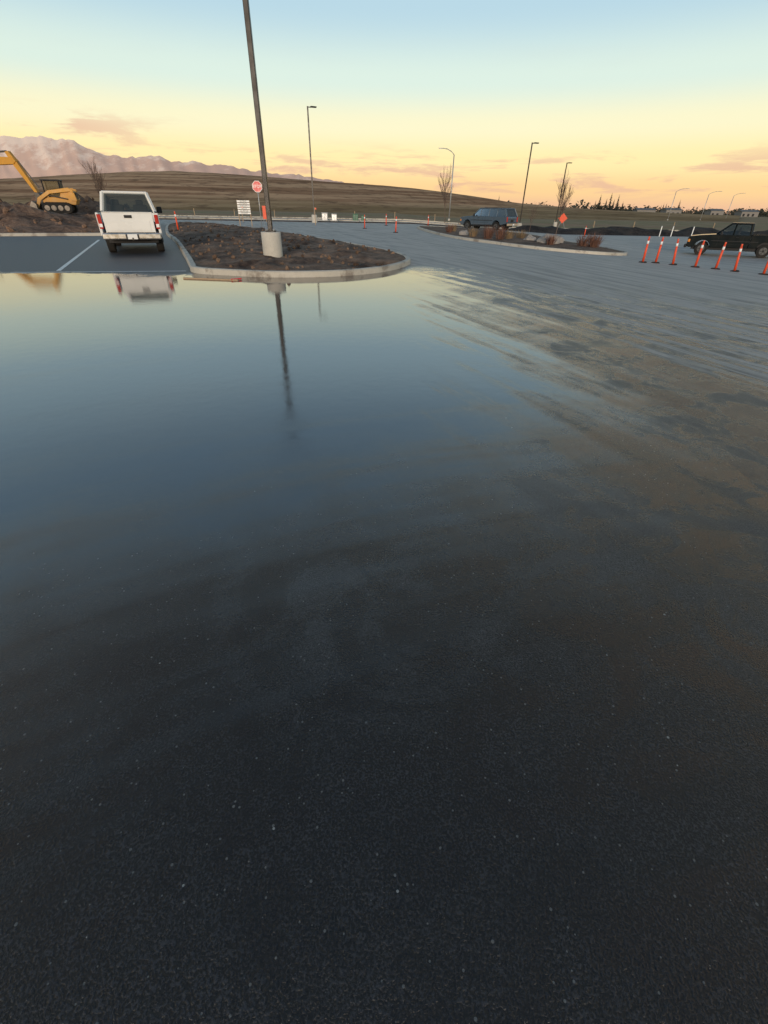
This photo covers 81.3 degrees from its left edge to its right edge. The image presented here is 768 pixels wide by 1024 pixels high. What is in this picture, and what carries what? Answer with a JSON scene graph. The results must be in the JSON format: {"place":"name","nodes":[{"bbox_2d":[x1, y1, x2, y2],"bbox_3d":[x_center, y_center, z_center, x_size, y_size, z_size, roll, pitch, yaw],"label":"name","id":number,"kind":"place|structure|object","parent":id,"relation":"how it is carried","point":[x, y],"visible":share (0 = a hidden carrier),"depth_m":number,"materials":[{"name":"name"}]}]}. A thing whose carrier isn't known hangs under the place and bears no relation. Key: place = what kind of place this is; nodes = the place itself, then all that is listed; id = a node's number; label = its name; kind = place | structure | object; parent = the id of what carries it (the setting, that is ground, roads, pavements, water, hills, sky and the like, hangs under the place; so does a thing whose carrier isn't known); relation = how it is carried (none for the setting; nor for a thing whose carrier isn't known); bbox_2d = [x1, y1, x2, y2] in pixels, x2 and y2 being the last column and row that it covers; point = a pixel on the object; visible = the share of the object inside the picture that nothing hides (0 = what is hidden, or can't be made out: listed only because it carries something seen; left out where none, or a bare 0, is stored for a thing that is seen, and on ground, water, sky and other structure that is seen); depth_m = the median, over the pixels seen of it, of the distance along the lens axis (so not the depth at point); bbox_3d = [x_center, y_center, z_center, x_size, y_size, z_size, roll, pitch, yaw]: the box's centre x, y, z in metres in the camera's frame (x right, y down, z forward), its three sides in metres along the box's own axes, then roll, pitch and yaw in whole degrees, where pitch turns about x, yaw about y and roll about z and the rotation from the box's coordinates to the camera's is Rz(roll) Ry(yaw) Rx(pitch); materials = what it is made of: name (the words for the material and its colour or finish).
{"place":"outdoors","nodes":[
{"label":"outdoors","id":0,"kind":"place"},
{"bbox_2d":[0,194,130,232],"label":"dirt bank","id":1,"kind":"structure","parent":0,"point":[18,217],"depth_m":26.94,"materials":[{"name":"brown soil"}]},
{"bbox_2d":[0,150,47,209],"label":"excavator","id":2,"kind":"object","parent":1,"relation":"on","point":[10,159],"visible":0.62,"depth_m":33.12,"materials":[{"name":"metal"}]},
{"bbox_2d":[0,197,108,232],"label":"bank clods","id":3,"kind":"object","parent":1,"relation":"on","point":[5,211],"visible":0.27,"depth_m":26.25,"materials":[{"name":"brown soil"}]},
{"bbox_2d":[30,179,80,213],"bbox_3d":[-25.207,-23.942,33.959,3.476,2.095,1.950,-9,36,-15],"label":"track loader","id":4,"kind":"object","parent":1,"relation":"on","point":[61,199],"visible":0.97,"depth_m":33.70,"materials":[{"name":"metal"}]},
{"bbox_2d":[75,157,106,194],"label":"bare tree","id":5,"kind":"object","parent":1,"relation":"on","point":[100,181],"visible":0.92,"depth_m":40.60,"materials":[{"name":"brown plant"}]},
{"bbox_2d":[0,135,343,182],"bbox_3d":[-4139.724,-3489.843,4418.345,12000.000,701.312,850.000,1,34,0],"label":"mountain range","id":6,"kind":"structure","parent":0,"point":[40,156],"depth_m":4611.02,"materials":[{"name":"brown stone"}]},
{"bbox_2d":[183,277,241,280],"bbox_3d":[-4.182,-5.695,10.904,1.417,0.040,0.229,6,34,7],"label":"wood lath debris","id":7,"kind":"object","parent":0,"point":[235,279],"visible":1,"depth_m":10.82,"materials":[{"name":"beige wood"}]},
{"bbox_2d":[158,216,501,227],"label":"road","id":8,"kind":"structure","parent":0,"point":[296,218],"depth_m":66.78,"materials":[{"name":"grey asphalt"}]},
{"bbox_2d":[558,213,566,226],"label":"construction sign","id":9,"kind":"object","parent":8,"relation":"on","point":[563,217],"visible":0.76,"depth_m":63.32,"materials":[{"name":"orange plastic"}]},
{"bbox_2d":[159,218,501,229],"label":"dirt strip","id":10,"kind":"object","parent":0,"point":[310,221],"visible":0.33,"depth_m":55.97,"materials":[{"name":"brown soil"}]},
{"bbox_2d":[321,213,328,220],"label":"utility cabinet","id":11,"kind":"object","parent":10,"relation":"on","point":[324,216],"visible":0.87,"depth_m":56.89,"materials":[{"name":"metal"}]},
{"bbox_2d":[159,217,508,228],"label":"road kerb","id":12,"kind":"structure","parent":10,"relation":"on","point":[307,219],"depth_m":58.55,"materials":[{"name":"concrete"}]},
{"bbox_2d":[331,214,337,221],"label":"utility cabinet","id":13,"kind":"object","parent":10,"relation":"on","point":[334,217],"visible":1,"depth_m":56.99,"materials":[{"name":"metal"}]},
{"bbox_2d":[352,214,357,220],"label":"utility cabinet","id":14,"kind":"object","parent":10,"relation":"on","point":[355,217],"visible":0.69,"depth_m":57.12,"materials":[{"name":"metal"}]},
{"bbox_2d":[507,225,767,236],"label":"soil berm","id":15,"kind":"structure","parent":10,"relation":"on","point":[627,231],"depth_m":54.46,"materials":[{"name":"black soil"}]},
{"bbox_2d":[235,219,454,225],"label":"sidewalk","id":16,"kind":"structure","parent":0,"point":[349,221],"depth_m":55.75,"materials":[{"name":"concrete"}]},
{"bbox_2d":[0,171,739,221],"bbox_3d":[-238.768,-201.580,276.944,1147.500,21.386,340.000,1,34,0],"label":"hill","id":17,"kind":"structure","parent":0,"point":[173,190],"depth_m":211.06,"materials":[{"name":"brown plant"}]},
{"bbox_2d":[0,219,767,1023],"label":"parking lot","id":18,"kind":"structure","parent":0,"point":[388,647],"depth_m":1.89,"materials":[{"name":"grey asphalt"}]},
{"bbox_2d":[0,233,100,235],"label":"stall kerb","id":19,"kind":"structure","parent":18,"relation":"on","point":[50,234],"depth_m":23.86,"materials":[{"name":"concrete"}]},
{"bbox_2d":[56,240,98,270],"bbox_3d":[-11.280,-9.852,16.865,0.110,0.001,13.428,-13,37,-20],"label":"parking line","id":20,"kind":"object","parent":18,"relation":"on","point":[71,260],"visible":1,"depth_m":14.72,"materials":[{"name":"white paint"}]},
{"bbox_2d":[11,271,144,272],"bbox_3d":[-7.441,-6.328,11.778,4.209,0.001,0.100,-6,35,-11],"label":"parking line","id":21,"kind":"object","parent":18,"relation":"on","point":[95,271],"visible":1,"depth_m":11.83,"materials":[{"name":"white paint"}]},
{"bbox_2d":[94,190,164,251],"bbox_3d":[-9.882,-11.405,17.522,2.400,1.880,6.000,-13,37,-20],"label":"pickup truck","id":22,"kind":"object","parent":18,"relation":"on","point":[118,224],"visible":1,"depth_m":15.64,"materials":[{"name":"white paint"}]},
{"bbox_2d":[237,200,252,225],"bbox_3d":[-12.004,-25.733,38.530,1.060,1.900,0.087,-4,34,-7],"label":"information sign","id":23,"kind":"object","parent":18,"relation":"on","point":[245,211],"visible":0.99,"depth_m":38.32,"materials":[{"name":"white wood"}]},
{"bbox_2d":[252,181,261,225],"bbox_3d":[-10.599,-26.099,38.030,0.776,3.308,0.084,-4,34,-7],"label":"stop sign","id":24,"kind":"object","parent":18,"relation":"on","point":[256,186],"visible":1,"depth_m":37.33,"materials":[{"name":"metal"}]},
{"bbox_2d":[262,206,266,225],"bbox_3d":[-10.257,-25.572,38.618,0.360,1.425,0.053,-5,35,-8],"label":"construction sign","id":25,"kind":"object","parent":18,"relation":"on","point":[264,212],"visible":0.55,"depth_m":38.47,"materials":[{"name":"orange plastic"}]},
{"bbox_2d":[168,222,405,270],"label":"island dirt","id":26,"kind":"structure","parent":18,"relation":"on","point":[363,258],"depth_m":15.22,"materials":[{"name":"brown soil"}]},
{"bbox_2d":[174,211,180,230],"bbox_3d":[-12.886,-18.073,27.771,0.360,1.000,0.360,14,36,18],"label":"traffic delineator","id":27,"kind":"object","parent":26,"relation":"on","point":[177,229],"visible":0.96,"depth_m":27.82,"materials":[{"name":"plastic"}]},
{"bbox_2d":[242,0,282,257],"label":"light pole","id":28,"kind":"object","parent":26,"relation":"on","point":[271,240],"visible":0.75,"depth_m":12.76,"materials":[{"name":"metal"}]},
{"bbox_2d":[165,222,410,277],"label":"island kerb","id":29,"kind":"structure","parent":18,"relation":"on","point":[194,268],"depth_m":11.68,"materials":[{"name":"concrete"}]},
{"bbox_2d":[307,106,316,222],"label":"light pole","id":30,"kind":"object","parent":18,"relation":"on","point":[314,216],"visible":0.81,"depth_m":47.85,"materials":[{"name":"metal"}]},
{"bbox_2d":[459,207,517,230],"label":"suv","id":31,"kind":"object","parent":18,"relation":"on","point":[476,220],"visible":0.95,"depth_m":48.05,"materials":[{"name":"blue paint"}]},
{"bbox_2d":[417,226,627,255],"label":"island kerb","id":32,"kind":"structure","parent":18,"relation":"on","point":[623,253],"depth_m":25.00,"materials":[{"name":"concrete"}]},
{"bbox_2d":[419,226,621,252],"bbox_3d":[8.671,-21.901,35.373,11.114,0.507,28.442,1,34,0],"label":"planting bed","id":33,"kind":"object","parent":32,"relation":"on","point":[563,245],"visible":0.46,"depth_m":27.83,"materials":[{"name":"brown soil"}]},
{"bbox_2d":[444,224,454,231],"bbox_3d":[4.945,-21.421,33.705,1.250,0.629,1.082,-16,38,-23],"label":"dry shrub","id":34,"kind":"object","parent":33,"relation":"on","point":[449,228],"visible":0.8,"depth_m":33.66,"materials":[{"name":"brown plant"}]},
{"bbox_2d":[459,230,468,234],"bbox_3d":[5.618,-19.529,31.403,0.784,0.455,0.637,1,34,0],"label":"boulder","id":35,"kind":"object","parent":33,"relation":"on","point":[464,232],"visible":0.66,"depth_m":31.18,"materials":[{"name":"stone"}]},
{"bbox_2d":[482,226,495,238],"bbox_3d":[6.607,-17.754,28.396,1.325,0.730,1.307,1,34,0],"label":"dry shrub","id":36,"kind":"object","parent":33,"relation":"on","point":[488,234],"visible":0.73,"depth_m":28.32,"materials":[{"name":"brown plant"}]},
{"bbox_2d":[494,226,509,238],"bbox_3d":[7.328,-17.456,27.938,1.466,0.836,1.334,24,40,30],"label":"dry shrub","id":37,"kind":"object","parent":33,"relation":"on","point":[501,234],"visible":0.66,"depth_m":27.87,"materials":[{"name":"brown plant"}]},
{"bbox_2d":[523,235,535,240],"bbox_3d":[9.206,-17.231,28.331,0.840,0.585,0.601,1,34,0],"label":"boulder","id":38,"kind":"object","parent":33,"relation":"on","point":[530,237],"visible":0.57,"depth_m":28.11,"materials":[{"name":"stone"}]},
{"bbox_2d":[527,205,538,231],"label":"bare tree","id":39,"kind":"object","parent":33,"relation":"on","point":[531,215],"visible":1,"depth_m":51.85,"materials":[{"name":"brown plant"}]},
{"bbox_2d":[536,234,559,243],"bbox_3d":[10.010,-16.575,27.312,1.404,0.749,1.012,1,34,0],"label":"boulder","id":40,"kind":"object","parent":33,"relation":"on","point":[542,239],"visible":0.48,"depth_m":27.05,"materials":[{"name":"stone"}]},
{"bbox_2d":[546,235,556,244],"bbox_3d":[9.907,-16.096,26.393,1.137,0.628,1.066,1,34,0],"label":"dry shrub","id":41,"kind":"object","parent":33,"relation":"on","point":[550,240],"visible":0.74,"depth_m":26.41,"materials":[{"name":"brown plant"}]},
{"bbox_2d":[556,176,573,233],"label":"bare tree","id":42,"kind":"object","parent":33,"relation":"on","point":[563,196],"visible":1,"depth_m":49.02,"materials":[{"name":"brown plant"}]},
{"bbox_2d":[576,232,592,246],"bbox_3d":[11.921,-16.181,26.587,1.550,0.787,1.551,-14,37,-21],"label":"dry shrub","id":43,"kind":"object","parent":33,"relation":"on","point":[582,242],"visible":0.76,"depth_m":26.55,"materials":[{"name":"brown plant"}]},
{"bbox_2d":[583,232,602,247],"bbox_3d":[12.532,-16.397,26.885,1.619,0.888,1.487,1,34,0],"label":"dry shrub","id":44,"kind":"object","parent":33,"relation":"on","point":[592,243],"visible":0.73,"depth_m":26.81,"materials":[{"name":"brown plant"}]},
{"bbox_2d":[639,236,650,262],"bbox_3d":[11.909,-11.904,20.304,0.360,1.036,0.360,-12,36,-18],"label":"traffic delineator","id":45,"kind":"object","parent":18,"relation":"on","point":[644,255],"visible":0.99,"depth_m":20.35,"materials":[{"name":"plastic"}]},
{"bbox_2d":[651,237,663,262],"bbox_3d":[12.662,-12.034,20.570,0.360,1.030,0.360,14,36,18],"label":"traffic delineator","id":46,"kind":"object","parent":18,"relation":"on","point":[660,246],"visible":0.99,"depth_m":20.57,"materials":[{"name":"plastic"}]},
{"bbox_2d":[668,239,678,264],"bbox_3d":[13.206,-11.713,20.177,0.358,1.049,0.360,-12,36,-18],"label":"traffic delineator","id":47,"kind":"object","parent":18,"relation":"on","point":[674,256],"visible":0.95,"depth_m":20.19,"materials":[{"name":"plastic"}]},
{"bbox_2d":[690,240,704,267],"bbox_3d":[13.951,-11.402,19.775,0.360,1.030,0.360,14,36,18],"label":"traffic delineator","id":48,"kind":"object","parent":18,"relation":"on","point":[698,257],"visible":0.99,"depth_m":19.80,"materials":[{"name":"plastic"}]},
{"bbox_2d":[711,242,726,269],"bbox_3d":[14.698,-11.191,19.546,0.360,1.034,0.360,-12,36,-18],"label":"traffic delineator","id":49,"kind":"object","parent":18,"relation":"on","point":[719,258],"visible":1,"depth_m":19.57,"materials":[{"name":"plastic"}]},
{"bbox_2d":[683,222,767,257],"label":"pickup truck","id":50,"kind":"object","parent":18,"relation":"on","point":[757,244],"visible":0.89,"depth_m":28.85,"materials":[{"name":"paint"}]},
{"bbox_2d":[730,244,742,271],"bbox_3d":[15.090,-10.767,18.984,0.358,1.049,0.360,-12,36,-18],"label":"traffic delineator","id":51,"kind":"object","parent":18,"relation":"on","point":[737,260],"visible":0.98,"depth_m":19.02,"materials":[{"name":"plastic"}]},
{"bbox_2d":[759,261,767,274],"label":"traffic delineator","id":52,"kind":"object","parent":18,"relation":"on","point":[764,270],"visible":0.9,"depth_m":18.66,"materials":[{"name":"plastic"}]},
{"bbox_2d":[0,0,767,213],"label":"sky","id":53,"kind":"structure","parent":0,"point":[647,101],"materials":[{"name":"blue"}]},
{"bbox_2d":[131,209,767,230],"bbox_3d":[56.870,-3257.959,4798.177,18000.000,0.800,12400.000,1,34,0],"label":"ground","id":54,"kind":"structure","parent":0,"point":[761,223],"depth_m":108.48,"materials":[{"name":"brown soil"}]},
{"bbox_2d":[438,166,453,222],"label":"bare tree","id":55,"kind":"object","parent":54,"relation":"on","point":[445,194],"visible":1,"depth_m":60.68,"materials":[{"name":"brown plant"}]},
{"bbox_2d":[439,148,454,220],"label":"street lamp","id":56,"kind":"object","parent":54,"relation":"on","point":[451,183],"visible":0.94,"depth_m":88.60,"materials":[{"name":"metal"}]},
{"bbox_2d":[193,208,714,227],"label":"roadside fence","id":57,"kind":"object","parent":54,"relation":"on","point":[434,218],"visible":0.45,"depth_m":79.39,"materials":[{"name":"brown wood"}]},
{"bbox_2d":[158,215,753,231],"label":"road kerb","id":58,"kind":"structure","parent":54,"relation":"on","point":[328,218],"depth_m":68.81,"materials":[{"name":"concrete"}]},
{"bbox_2d":[517,142,538,226],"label":"light pole","id":59,"kind":"object","parent":54,"relation":"on","point":[519,223],"visible":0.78,"depth_m":56.30,"materials":[{"name":"metal"}]},
{"bbox_2d":[553,162,571,226],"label":"light pole","id":60,"kind":"object","parent":54,"relation":"on","point":[555,224],"visible":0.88,"depth_m":74.06,"materials":[{"name":"metal"}]},
{"bbox_2d":[606,195,611,209],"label":"conifer tree","id":61,"kind":"object","parent":54,"relation":"on","point":[609,206],"visible":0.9,"depth_m":491.62,"materials":[{"name":"green plant"}]},
{"bbox_2d":[614,196,619,210],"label":"conifer tree","id":62,"kind":"object","parent":54,"relation":"on","point":[616,206],"visible":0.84,"depth_m":500.73,"materials":[{"name":"green plant"}]},
{"bbox_2d":[507,199,767,216],"bbox_3d":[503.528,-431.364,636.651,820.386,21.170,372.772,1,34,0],"label":"distant tree line","id":63,"kind":"object","parent":54,"relation":"on","point":[762,213],"visible":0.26,"depth_m":539.60,"materials":[{"name":"green plant"}]},
{"bbox_2d":[632,208,655,211],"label":"distant warehouse","id":64,"kind":"structure","parent":54,"relation":"on","point":[645,209],"depth_m":482.55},
{"bbox_2d":[468,227,478,236],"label":"ornamental grass","id":65,"kind":"object","parent":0,"point":[472,233],"depth_m":29.57,"materials":[{"name":"beige plant"}]},
{"bbox_2d":[504,230,515,238],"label":"ornamental grass","id":66,"kind":"object","parent":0,"point":[509,235],"depth_m":30.05,"materials":[{"name":"beige plant"}]},
{"bbox_2d":[516,229,527,237],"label":"ornamental grass","id":67,"kind":"object","parent":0,"point":[521,235],"depth_m":31.38,"materials":[{"name":"beige plant"}]},
{"bbox_2d":[660,208,681,212],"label":"distant warehouse","id":68,"kind":"structure","parent":0,"point":[673,210],"depth_m":466.21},
{"bbox_2d":[704,209,724,214],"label":"distant warehouse","id":69,"kind":"structure","parent":0,"point":[714,211],"depth_m":483.27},
{"bbox_2d":[734,210,758,216],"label":"distant warehouse","id":70,"kind":"structure","parent":0,"point":[747,213],"depth_m":475.29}
]}

